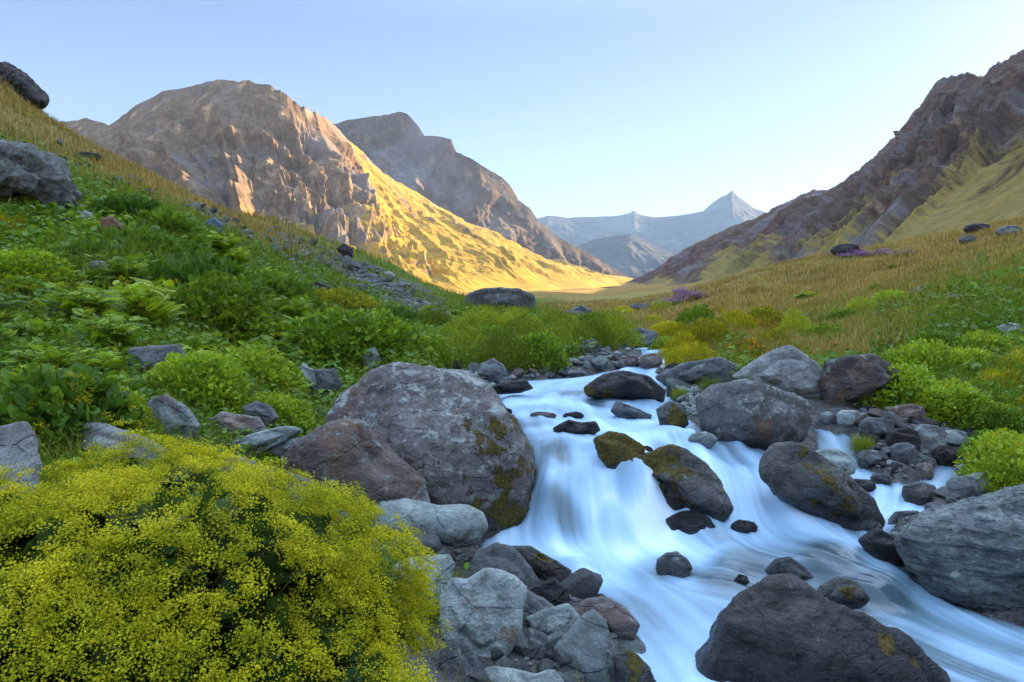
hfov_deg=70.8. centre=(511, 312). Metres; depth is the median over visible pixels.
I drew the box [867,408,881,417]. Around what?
stone
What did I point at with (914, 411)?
rock
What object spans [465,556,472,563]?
stone
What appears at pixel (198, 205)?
stone
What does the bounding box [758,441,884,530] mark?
boulder
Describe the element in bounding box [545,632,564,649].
stone
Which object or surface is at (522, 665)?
stone
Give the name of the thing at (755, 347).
mound shrub
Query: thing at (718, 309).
dry shrub
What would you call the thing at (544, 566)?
rock
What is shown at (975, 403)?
willow shrub
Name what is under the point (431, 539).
rock
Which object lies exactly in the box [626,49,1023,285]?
mountain
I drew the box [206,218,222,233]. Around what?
rock
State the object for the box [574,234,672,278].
mountain
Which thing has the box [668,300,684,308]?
willow shrub
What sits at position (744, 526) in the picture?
rock
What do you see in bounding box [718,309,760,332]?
mound shrub
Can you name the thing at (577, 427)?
rock
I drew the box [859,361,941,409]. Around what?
willow shrub
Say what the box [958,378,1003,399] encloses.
flowering shrub
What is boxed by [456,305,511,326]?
willow shrub
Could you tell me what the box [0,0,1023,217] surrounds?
sky
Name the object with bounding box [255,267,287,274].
broad leaved plant
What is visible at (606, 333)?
willow shrub
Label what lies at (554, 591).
rock
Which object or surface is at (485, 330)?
willow shrub
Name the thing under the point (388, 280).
stone
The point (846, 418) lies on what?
rock
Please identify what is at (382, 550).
rock
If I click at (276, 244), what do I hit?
stone
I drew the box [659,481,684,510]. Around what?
rock
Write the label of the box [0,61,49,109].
outcrop
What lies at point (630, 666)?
rock
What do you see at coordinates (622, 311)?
feathery plant
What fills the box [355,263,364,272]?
stone
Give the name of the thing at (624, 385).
boulder
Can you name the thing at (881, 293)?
willow shrub
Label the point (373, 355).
rock
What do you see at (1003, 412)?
willow shrub
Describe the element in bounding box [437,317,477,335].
willow shrub
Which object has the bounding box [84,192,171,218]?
leafy shrub
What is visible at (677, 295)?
flower spike
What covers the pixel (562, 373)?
stone
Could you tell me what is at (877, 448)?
stone
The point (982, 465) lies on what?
flowering shrub
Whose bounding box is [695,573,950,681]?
boulder
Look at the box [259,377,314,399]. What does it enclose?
umbel plant
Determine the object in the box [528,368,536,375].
stone
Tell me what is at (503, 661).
stone
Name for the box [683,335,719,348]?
mound shrub
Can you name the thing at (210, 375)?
willow shrub
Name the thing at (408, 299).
scree
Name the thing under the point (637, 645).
stone
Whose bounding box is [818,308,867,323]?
willow shrub
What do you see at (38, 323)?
feathery plant
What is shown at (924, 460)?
stone
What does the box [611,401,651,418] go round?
rock
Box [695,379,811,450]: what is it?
boulder
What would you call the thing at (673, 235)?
mountain
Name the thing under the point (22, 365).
umbel plant
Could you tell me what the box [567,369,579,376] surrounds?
stone
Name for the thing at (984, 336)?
flowering shrub
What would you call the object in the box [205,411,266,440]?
boulder
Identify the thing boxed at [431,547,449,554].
stone
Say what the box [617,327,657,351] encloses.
boulder
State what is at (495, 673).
rock
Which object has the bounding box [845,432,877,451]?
grass tuft
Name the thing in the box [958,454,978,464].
rock
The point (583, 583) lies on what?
stone
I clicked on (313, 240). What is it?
stone
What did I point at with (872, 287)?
willow shrub
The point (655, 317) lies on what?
mound shrub
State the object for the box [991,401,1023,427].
flowering shrub
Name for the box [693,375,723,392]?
grass tuft
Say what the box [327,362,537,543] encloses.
boulder
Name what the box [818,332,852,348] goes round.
willow shrub
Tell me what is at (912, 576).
rock
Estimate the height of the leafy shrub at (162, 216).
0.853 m
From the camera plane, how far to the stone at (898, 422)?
7.18 m
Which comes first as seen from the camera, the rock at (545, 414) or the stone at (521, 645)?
the stone at (521, 645)
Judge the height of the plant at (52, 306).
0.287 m
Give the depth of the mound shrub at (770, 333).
16.00 m
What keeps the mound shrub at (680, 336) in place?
on the ground at (812, 441)
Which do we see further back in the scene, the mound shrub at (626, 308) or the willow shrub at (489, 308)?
the mound shrub at (626, 308)
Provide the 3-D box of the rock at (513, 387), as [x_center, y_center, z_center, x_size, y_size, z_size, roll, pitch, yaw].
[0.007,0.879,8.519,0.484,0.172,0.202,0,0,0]
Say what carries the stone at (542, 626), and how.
on the ground at (812, 441)
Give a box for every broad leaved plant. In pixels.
[33,215,57,227]
[45,270,93,287]
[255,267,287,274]
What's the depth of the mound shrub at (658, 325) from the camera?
21.46 m
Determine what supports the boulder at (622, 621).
on the ground at (812, 441)
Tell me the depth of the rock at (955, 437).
7.01 m
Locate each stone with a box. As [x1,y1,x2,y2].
[112,175,122,181]
[192,203,200,210]
[209,207,217,212]
[241,229,252,235]
[272,241,278,248]
[289,252,298,259]
[308,238,316,246]
[323,261,333,267]
[342,258,353,271]
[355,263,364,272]
[355,284,370,293]
[367,265,379,269]
[384,271,394,277]
[385,278,392,282]
[389,282,398,287]
[398,281,406,287]
[409,301,420,308]
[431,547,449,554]
[450,360,462,369]
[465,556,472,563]
[466,362,479,372]
[468,665,490,681]
[491,646,503,660]
[494,656,510,667]
[510,368,524,377]
[510,661,529,671]
[512,632,537,654]
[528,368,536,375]
[535,616,548,634]
[536,658,553,672]
[538,367,550,374]
[544,650,553,659]
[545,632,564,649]
[547,372,555,378]
[554,648,571,666]
[555,370,566,376]
[558,366,569,372]
[559,672,575,681]
[561,568,602,598]
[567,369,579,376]
[572,360,583,365]
[582,355,594,360]
[583,363,590,368]
[590,355,607,369]
[597,351,607,355]
[611,354,618,360]
[619,635,645,653]
[655,367,664,373]
[664,362,677,369]
[665,378,692,387]
[666,387,676,398]
[677,395,685,402]
[818,411,835,424]
[830,408,840,414]
[854,413,868,425]
[860,408,867,412]
[861,433,879,444]
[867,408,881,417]
[874,445,881,450]
[877,451,888,460]
[881,411,905,427]
[881,446,890,455]
[890,462,898,475]
[900,417,908,422]
[901,465,908,474]
[910,419,922,424]
[914,458,921,464]
[920,417,939,425]
[920,458,928,462]
[932,486,960,499]
[939,426,958,430]
[955,464,969,475]
[959,427,978,436]
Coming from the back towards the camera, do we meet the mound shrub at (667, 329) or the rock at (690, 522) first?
the mound shrub at (667, 329)
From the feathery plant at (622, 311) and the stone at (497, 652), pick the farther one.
the feathery plant at (622, 311)
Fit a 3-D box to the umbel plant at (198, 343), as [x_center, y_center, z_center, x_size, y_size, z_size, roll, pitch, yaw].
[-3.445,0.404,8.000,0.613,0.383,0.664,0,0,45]
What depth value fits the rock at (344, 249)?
42.43 m
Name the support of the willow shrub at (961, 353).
on the ground at (812, 441)
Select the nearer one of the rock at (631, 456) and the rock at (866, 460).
the rock at (631, 456)
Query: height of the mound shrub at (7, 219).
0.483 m
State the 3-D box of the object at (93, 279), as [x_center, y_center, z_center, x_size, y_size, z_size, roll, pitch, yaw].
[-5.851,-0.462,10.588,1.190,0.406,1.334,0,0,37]
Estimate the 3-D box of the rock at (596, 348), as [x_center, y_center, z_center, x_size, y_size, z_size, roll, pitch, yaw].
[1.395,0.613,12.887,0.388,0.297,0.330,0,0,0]
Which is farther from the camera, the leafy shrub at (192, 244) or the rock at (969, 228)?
the rock at (969, 228)
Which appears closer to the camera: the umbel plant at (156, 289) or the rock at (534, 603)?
the rock at (534, 603)
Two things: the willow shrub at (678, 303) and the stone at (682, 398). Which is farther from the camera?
the willow shrub at (678, 303)
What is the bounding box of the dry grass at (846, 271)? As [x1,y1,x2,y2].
[0,79,1023,367]
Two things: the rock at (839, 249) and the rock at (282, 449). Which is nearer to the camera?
the rock at (282, 449)
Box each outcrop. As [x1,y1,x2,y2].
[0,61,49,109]
[0,139,82,213]
[465,287,536,310]
[565,305,591,315]
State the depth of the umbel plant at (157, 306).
8.52 m
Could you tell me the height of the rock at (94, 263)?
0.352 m
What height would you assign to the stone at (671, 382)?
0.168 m
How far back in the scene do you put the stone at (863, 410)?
7.71 m
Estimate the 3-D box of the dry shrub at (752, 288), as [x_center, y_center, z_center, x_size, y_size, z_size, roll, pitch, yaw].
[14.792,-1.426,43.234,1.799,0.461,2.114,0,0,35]
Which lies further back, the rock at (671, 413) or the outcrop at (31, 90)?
the outcrop at (31, 90)
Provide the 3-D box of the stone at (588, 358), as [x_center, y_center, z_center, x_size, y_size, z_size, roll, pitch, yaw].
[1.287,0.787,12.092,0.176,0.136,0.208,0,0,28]
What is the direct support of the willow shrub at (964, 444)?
on the ground at (812, 441)
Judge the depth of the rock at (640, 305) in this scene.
54.23 m
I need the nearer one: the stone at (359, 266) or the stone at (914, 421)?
the stone at (914, 421)
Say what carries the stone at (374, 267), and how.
on the ground at (812, 441)
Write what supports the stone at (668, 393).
on the ground at (812, 441)
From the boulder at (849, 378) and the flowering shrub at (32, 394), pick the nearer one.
the flowering shrub at (32, 394)
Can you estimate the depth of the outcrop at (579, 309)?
33.36 m
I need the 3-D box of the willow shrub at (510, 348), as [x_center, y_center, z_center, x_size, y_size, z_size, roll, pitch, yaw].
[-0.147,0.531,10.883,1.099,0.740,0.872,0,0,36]
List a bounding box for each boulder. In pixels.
[0,421,41,496]
[64,422,169,470]
[100,216,122,230]
[128,344,186,374]
[148,394,200,443]
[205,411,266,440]
[280,417,427,514]
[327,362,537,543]
[364,498,487,547]
[438,567,527,657]
[439,637,480,681]
[467,542,539,591]
[478,358,507,380]
[554,609,615,681]
[574,596,639,639]
[583,370,665,401]
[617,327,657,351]
[642,444,733,521]
[655,357,741,387]
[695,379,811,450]
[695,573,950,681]
[732,345,821,398]
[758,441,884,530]
[820,353,900,408]
[893,483,1023,611]
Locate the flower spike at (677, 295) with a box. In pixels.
[666,293,689,299]
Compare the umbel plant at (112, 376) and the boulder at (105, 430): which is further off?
the umbel plant at (112, 376)
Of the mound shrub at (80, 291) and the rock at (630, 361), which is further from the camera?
the rock at (630, 361)
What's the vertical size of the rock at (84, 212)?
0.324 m
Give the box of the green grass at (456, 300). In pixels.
[0,78,1023,681]
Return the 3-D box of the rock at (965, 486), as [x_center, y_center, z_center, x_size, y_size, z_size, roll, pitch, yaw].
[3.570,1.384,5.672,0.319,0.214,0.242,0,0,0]
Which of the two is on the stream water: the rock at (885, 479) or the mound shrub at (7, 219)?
the rock at (885, 479)
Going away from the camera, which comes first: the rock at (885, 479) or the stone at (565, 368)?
the rock at (885, 479)
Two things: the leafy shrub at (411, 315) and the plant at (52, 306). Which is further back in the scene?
the leafy shrub at (411, 315)
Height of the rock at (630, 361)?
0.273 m
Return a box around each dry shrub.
[687,292,706,299]
[709,306,732,313]
[745,285,767,291]
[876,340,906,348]
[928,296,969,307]
[940,285,971,294]
[990,272,1023,287]
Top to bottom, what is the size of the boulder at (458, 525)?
0.312 m
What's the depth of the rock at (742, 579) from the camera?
4.42 m
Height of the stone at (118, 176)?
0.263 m
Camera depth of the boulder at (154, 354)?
6.28 m
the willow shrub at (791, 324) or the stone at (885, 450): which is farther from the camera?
the willow shrub at (791, 324)
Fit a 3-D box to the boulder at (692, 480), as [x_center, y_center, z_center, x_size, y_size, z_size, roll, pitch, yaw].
[1.224,1.280,5.437,0.785,0.592,0.601,0,0,0]
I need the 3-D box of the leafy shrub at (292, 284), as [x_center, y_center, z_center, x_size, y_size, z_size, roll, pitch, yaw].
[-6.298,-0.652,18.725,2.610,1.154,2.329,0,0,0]
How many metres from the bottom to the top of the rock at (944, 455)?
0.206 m
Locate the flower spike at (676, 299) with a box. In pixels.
[667,297,684,302]
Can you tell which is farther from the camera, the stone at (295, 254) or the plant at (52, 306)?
the stone at (295, 254)
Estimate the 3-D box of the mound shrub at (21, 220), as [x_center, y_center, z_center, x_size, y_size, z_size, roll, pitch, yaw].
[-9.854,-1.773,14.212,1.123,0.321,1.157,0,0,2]
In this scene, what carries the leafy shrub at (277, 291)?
on the ground at (812, 441)
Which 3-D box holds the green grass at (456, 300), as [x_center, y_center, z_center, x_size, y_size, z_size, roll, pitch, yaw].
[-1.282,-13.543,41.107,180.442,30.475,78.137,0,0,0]
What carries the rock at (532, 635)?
on the ground at (812, 441)
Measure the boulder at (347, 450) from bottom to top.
0.750 m
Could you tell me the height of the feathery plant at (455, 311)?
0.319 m
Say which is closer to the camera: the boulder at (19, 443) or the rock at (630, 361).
the boulder at (19, 443)
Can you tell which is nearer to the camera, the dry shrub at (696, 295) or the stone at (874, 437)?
the stone at (874, 437)
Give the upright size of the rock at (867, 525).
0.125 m
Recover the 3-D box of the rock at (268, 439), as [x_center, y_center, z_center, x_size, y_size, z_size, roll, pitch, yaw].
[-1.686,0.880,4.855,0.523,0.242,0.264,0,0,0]
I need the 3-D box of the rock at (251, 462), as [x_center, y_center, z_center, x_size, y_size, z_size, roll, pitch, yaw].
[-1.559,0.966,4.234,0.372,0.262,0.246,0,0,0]
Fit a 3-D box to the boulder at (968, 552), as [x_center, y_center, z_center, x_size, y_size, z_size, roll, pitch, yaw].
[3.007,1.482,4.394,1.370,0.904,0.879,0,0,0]
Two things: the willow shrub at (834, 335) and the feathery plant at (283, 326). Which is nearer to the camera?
the feathery plant at (283, 326)
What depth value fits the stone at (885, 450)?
6.39 m
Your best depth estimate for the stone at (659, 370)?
11.07 m
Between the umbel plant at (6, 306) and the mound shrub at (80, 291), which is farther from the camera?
the mound shrub at (80, 291)
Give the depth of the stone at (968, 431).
7.16 m
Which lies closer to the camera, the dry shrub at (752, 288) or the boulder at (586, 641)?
the boulder at (586, 641)
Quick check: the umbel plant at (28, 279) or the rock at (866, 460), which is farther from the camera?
the umbel plant at (28, 279)
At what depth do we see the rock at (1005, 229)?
39.00 m
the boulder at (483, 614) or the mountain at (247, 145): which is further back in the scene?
the mountain at (247, 145)
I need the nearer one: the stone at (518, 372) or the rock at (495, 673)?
the rock at (495, 673)
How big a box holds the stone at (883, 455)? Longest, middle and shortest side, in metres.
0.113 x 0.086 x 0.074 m
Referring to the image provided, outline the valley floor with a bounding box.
[453,281,710,297]
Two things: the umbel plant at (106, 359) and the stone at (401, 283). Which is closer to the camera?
the umbel plant at (106, 359)
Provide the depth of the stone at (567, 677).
3.21 m
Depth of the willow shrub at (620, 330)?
14.45 m
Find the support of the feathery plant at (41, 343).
on the ground at (812, 441)
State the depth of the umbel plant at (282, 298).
18.28 m
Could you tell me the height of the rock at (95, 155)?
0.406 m
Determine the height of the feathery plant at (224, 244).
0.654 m
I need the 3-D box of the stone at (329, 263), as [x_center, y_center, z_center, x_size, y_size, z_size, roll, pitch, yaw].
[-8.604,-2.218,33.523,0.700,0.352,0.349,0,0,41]
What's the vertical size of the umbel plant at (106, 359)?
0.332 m
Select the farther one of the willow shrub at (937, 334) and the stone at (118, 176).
the stone at (118, 176)
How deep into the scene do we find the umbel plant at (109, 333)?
6.83 m
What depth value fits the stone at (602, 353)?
12.32 m
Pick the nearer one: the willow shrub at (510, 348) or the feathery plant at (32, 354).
the feathery plant at (32, 354)
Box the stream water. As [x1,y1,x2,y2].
[486,347,1023,681]
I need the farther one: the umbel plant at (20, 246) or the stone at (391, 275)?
the stone at (391, 275)
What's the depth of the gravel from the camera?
7.96 m
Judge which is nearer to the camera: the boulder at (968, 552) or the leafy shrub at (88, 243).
the boulder at (968, 552)
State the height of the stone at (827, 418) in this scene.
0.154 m
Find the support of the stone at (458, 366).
on the ground at (812, 441)
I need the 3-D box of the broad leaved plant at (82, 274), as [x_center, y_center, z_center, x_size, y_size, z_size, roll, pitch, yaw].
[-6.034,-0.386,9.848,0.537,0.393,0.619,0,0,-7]
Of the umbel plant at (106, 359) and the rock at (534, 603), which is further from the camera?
the umbel plant at (106, 359)
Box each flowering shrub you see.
[0,360,144,458]
[72,386,161,434]
[164,268,282,341]
[217,343,311,394]
[241,390,315,429]
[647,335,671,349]
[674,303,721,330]
[796,322,859,342]
[880,337,966,377]
[892,306,915,319]
[905,376,986,423]
[950,329,1023,358]
[953,427,1023,488]
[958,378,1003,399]
[961,452,1023,492]
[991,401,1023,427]
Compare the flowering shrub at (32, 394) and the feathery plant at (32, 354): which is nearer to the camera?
the flowering shrub at (32, 394)
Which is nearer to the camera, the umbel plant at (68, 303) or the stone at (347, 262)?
the umbel plant at (68, 303)
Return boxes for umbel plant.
[0,228,33,243]
[0,244,34,250]
[0,273,48,305]
[0,287,31,323]
[0,311,20,346]
[13,364,60,372]
[14,195,47,212]
[26,228,57,239]
[26,281,121,321]
[55,307,150,358]
[68,347,125,376]
[85,250,159,291]
[99,370,132,385]
[104,276,185,333]
[124,278,177,299]
[171,332,233,351]
[182,343,220,371]
[215,246,254,267]
[230,340,282,364]
[239,332,303,366]
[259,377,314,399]
[265,293,316,320]
[270,290,290,304]
[273,388,314,405]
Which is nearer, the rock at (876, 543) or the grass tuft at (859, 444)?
the rock at (876, 543)
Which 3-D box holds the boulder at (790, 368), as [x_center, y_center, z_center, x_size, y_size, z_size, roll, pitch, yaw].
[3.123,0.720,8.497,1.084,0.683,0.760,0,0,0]
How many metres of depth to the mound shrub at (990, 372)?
8.93 m
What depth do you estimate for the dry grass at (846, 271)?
33.76 m
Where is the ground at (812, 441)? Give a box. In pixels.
[0,83,1023,681]
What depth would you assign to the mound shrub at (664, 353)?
12.19 m
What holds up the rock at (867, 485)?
on the stream water
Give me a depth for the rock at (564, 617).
3.57 m
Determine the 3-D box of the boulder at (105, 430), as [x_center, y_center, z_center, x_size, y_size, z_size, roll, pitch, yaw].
[-2.114,0.735,3.870,0.554,0.301,0.330,0,0,0]
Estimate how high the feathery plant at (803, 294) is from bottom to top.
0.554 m
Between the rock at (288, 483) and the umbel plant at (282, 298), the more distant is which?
the umbel plant at (282, 298)
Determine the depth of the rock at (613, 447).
5.40 m
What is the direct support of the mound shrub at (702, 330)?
on the ground at (812, 441)
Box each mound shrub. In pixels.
[0,211,24,230]
[4,215,42,227]
[51,285,108,296]
[308,286,383,308]
[615,305,635,313]
[642,315,664,323]
[648,320,682,331]
[654,347,676,359]
[657,320,688,339]
[660,341,719,368]
[662,330,702,352]
[678,316,738,349]
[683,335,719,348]
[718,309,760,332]
[720,337,771,362]
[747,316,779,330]
[748,305,784,327]
[755,327,794,347]
[973,367,1022,392]
[990,344,1023,373]
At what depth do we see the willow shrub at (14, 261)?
9.59 m
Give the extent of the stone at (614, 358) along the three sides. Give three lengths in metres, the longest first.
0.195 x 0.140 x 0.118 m
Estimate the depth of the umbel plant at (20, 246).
11.82 m
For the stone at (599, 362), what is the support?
on the ground at (812, 441)
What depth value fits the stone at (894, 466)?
6.10 m
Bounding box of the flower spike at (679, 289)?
[672,287,697,293]
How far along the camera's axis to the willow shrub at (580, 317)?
26.90 m
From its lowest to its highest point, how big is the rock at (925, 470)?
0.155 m
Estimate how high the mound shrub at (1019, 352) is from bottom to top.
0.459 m
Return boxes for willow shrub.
[0,247,81,291]
[128,346,251,414]
[274,302,438,371]
[407,330,458,368]
[418,304,442,311]
[419,303,453,332]
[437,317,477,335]
[446,320,488,363]
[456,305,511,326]
[467,325,537,372]
[473,324,509,338]
[474,304,497,311]
[493,306,540,329]
[499,312,550,337]
[508,329,572,374]
[534,308,580,328]
[546,315,585,352]
[570,311,620,351]
[577,310,613,322]
[583,308,646,347]
[648,298,673,310]
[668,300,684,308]
[777,306,812,335]
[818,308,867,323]
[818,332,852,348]
[841,296,878,311]
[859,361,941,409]
[865,282,886,292]
[870,288,904,303]
[903,328,958,353]
[915,384,996,430]
[923,304,962,319]
[937,345,996,377]
[956,427,1019,458]
[965,402,1023,434]
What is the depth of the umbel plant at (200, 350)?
6.62 m
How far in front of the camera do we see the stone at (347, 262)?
37.73 m
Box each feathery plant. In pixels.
[0,340,76,372]
[1,315,62,344]
[6,336,74,362]
[72,218,101,233]
[207,230,240,253]
[262,314,307,347]
[448,309,463,315]
[621,309,634,316]
[789,290,818,299]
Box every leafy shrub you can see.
[42,235,143,264]
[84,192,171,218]
[87,221,185,257]
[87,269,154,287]
[120,203,205,233]
[135,245,272,303]
[159,228,213,245]
[167,236,210,255]
[252,267,320,302]
[257,277,281,294]
[367,302,425,325]
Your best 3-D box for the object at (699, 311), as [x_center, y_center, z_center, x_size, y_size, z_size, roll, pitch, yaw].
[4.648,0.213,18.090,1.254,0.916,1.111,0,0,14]
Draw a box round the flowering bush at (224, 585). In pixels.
[0,419,451,681]
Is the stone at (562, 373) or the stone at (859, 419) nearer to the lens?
the stone at (859, 419)
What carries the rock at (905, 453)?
on the ground at (812, 441)
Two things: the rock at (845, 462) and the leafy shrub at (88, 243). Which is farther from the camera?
the leafy shrub at (88, 243)
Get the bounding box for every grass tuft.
[666,385,692,399]
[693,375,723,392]
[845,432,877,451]
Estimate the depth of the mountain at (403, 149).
2039.81 m
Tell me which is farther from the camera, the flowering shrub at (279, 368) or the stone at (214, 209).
the stone at (214, 209)
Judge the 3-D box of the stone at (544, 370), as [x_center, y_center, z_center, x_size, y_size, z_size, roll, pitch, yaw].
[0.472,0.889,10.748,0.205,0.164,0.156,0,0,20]
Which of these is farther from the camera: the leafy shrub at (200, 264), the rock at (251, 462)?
the leafy shrub at (200, 264)
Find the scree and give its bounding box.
[163,191,446,317]
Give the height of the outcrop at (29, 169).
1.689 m
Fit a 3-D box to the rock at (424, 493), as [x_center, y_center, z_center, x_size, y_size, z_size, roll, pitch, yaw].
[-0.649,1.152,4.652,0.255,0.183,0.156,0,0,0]
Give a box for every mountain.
[58,79,632,291]
[334,112,629,277]
[537,191,765,255]
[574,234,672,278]
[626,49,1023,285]
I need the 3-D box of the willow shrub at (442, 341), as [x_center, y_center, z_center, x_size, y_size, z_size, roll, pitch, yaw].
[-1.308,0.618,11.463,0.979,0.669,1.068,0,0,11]
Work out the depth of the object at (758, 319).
20.50 m
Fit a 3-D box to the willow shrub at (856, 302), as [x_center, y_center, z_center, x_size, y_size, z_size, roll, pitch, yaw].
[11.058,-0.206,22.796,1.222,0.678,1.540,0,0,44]
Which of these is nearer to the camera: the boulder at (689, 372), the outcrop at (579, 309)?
the boulder at (689, 372)
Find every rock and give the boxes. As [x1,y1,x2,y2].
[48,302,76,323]
[74,152,101,161]
[75,210,95,220]
[81,260,108,274]
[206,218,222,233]
[219,455,276,490]
[222,426,300,457]
[243,401,278,424]
[270,437,299,457]
[286,472,350,526]
[300,364,318,398]
[310,281,331,294]
[313,368,342,398]
[337,243,352,257]
[362,347,381,369]
[370,540,388,569]
[390,526,441,558]
[393,554,454,611]
[420,485,429,502]
[484,666,563,681]
[493,380,532,393]
[512,545,571,581]
[520,628,553,660]
[522,590,553,625]
[525,603,579,634]
[530,411,556,418]
[533,578,570,605]
[553,419,599,434]
[563,411,583,418]
[580,339,600,352]
[593,431,645,467]
[609,453,643,468]
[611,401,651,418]
[613,649,655,681]
[621,354,639,367]
[628,303,650,309]
[638,353,662,368]
[646,445,652,451]
[656,401,688,427]
[656,551,692,577]
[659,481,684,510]
[665,510,714,534]
[688,431,717,448]
[730,519,757,533]
[734,574,749,584]
[765,557,813,579]
[816,449,856,474]
[817,576,869,609]
[830,243,860,255]
[836,410,862,427]
[854,479,876,491]
[856,450,881,470]
[858,417,894,439]
[858,527,903,566]
[860,520,882,531]
[870,473,891,484]
[886,427,920,451]
[887,510,918,530]
[889,404,925,421]
[889,442,918,464]
[902,482,935,505]
[903,567,919,584]
[914,424,945,453]
[914,462,933,479]
[924,502,943,509]
[933,445,959,466]
[945,430,967,445]
[946,475,983,498]
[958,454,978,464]
[959,235,976,243]
[963,223,989,233]
[969,472,996,493]
[995,225,1022,237]
[997,323,1023,338]
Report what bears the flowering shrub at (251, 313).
on the ground at (812, 441)
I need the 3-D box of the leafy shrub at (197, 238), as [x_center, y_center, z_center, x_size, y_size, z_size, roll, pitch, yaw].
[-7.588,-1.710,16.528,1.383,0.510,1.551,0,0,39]
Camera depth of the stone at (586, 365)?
11.26 m
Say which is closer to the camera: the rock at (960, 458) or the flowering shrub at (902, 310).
the rock at (960, 458)
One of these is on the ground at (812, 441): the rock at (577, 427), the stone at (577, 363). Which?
the stone at (577, 363)
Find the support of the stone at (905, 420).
on the ground at (812, 441)
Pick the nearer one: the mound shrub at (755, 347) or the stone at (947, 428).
the stone at (947, 428)
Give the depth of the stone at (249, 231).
27.69 m
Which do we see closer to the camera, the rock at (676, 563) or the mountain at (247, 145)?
the rock at (676, 563)
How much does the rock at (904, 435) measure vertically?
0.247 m
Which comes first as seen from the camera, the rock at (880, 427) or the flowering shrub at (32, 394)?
the flowering shrub at (32, 394)
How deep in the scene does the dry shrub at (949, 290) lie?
20.84 m
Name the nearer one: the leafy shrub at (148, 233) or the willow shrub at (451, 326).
the leafy shrub at (148, 233)
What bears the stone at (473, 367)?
on the ground at (812, 441)
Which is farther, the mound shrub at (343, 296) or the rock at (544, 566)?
the mound shrub at (343, 296)
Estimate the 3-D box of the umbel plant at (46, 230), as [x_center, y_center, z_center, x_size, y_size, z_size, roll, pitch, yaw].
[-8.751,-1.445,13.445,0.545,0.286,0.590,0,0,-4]
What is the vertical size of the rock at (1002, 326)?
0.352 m
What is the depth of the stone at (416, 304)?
27.73 m
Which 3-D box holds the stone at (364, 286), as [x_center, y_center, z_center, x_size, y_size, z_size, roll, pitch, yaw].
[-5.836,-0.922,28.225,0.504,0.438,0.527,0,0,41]
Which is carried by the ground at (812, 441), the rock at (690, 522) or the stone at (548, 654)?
the stone at (548, 654)
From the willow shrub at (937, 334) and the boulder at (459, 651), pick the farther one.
the willow shrub at (937, 334)
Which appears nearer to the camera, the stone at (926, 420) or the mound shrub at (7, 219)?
the stone at (926, 420)
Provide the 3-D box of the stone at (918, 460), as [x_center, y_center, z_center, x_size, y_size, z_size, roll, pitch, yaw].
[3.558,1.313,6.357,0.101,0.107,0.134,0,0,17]
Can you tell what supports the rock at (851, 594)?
on the stream water
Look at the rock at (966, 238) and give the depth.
41.97 m
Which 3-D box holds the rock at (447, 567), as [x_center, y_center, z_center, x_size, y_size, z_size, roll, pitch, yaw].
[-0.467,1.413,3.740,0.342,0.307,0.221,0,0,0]
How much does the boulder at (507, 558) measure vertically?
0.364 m
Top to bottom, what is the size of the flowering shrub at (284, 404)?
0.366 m
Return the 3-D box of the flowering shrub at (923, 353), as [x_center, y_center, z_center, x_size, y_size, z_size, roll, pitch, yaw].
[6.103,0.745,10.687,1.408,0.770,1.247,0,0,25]
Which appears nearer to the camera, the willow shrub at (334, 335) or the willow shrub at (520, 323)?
the willow shrub at (334, 335)
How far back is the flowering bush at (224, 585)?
1.71 m
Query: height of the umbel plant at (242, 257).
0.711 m
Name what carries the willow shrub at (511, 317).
on the ground at (812, 441)
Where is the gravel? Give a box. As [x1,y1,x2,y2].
[191,321,970,676]
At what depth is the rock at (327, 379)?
8.07 m
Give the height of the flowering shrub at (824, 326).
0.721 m
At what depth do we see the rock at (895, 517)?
5.37 m
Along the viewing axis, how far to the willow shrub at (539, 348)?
10.93 m
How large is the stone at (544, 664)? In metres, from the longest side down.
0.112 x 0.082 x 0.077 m
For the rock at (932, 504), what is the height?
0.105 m
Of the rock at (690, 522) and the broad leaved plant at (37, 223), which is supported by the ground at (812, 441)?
the broad leaved plant at (37, 223)
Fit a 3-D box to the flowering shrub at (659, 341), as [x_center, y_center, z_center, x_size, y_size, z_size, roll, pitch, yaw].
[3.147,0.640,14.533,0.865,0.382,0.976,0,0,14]
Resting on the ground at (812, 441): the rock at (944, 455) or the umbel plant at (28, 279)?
the umbel plant at (28, 279)
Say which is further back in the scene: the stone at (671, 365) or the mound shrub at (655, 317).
the mound shrub at (655, 317)
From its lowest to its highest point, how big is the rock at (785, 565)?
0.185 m
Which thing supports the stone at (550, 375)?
on the ground at (812, 441)
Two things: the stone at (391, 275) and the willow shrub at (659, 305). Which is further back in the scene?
the willow shrub at (659, 305)
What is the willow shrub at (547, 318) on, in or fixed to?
on the ground at (812, 441)
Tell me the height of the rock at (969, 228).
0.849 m
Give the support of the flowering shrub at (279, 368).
on the ground at (812, 441)
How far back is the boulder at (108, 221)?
13.69 m
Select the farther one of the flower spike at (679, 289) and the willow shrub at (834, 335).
the flower spike at (679, 289)
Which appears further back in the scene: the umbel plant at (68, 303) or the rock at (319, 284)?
the rock at (319, 284)
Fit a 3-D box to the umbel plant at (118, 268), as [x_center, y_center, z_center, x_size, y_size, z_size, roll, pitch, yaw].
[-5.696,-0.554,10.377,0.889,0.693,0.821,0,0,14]
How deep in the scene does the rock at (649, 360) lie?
11.49 m

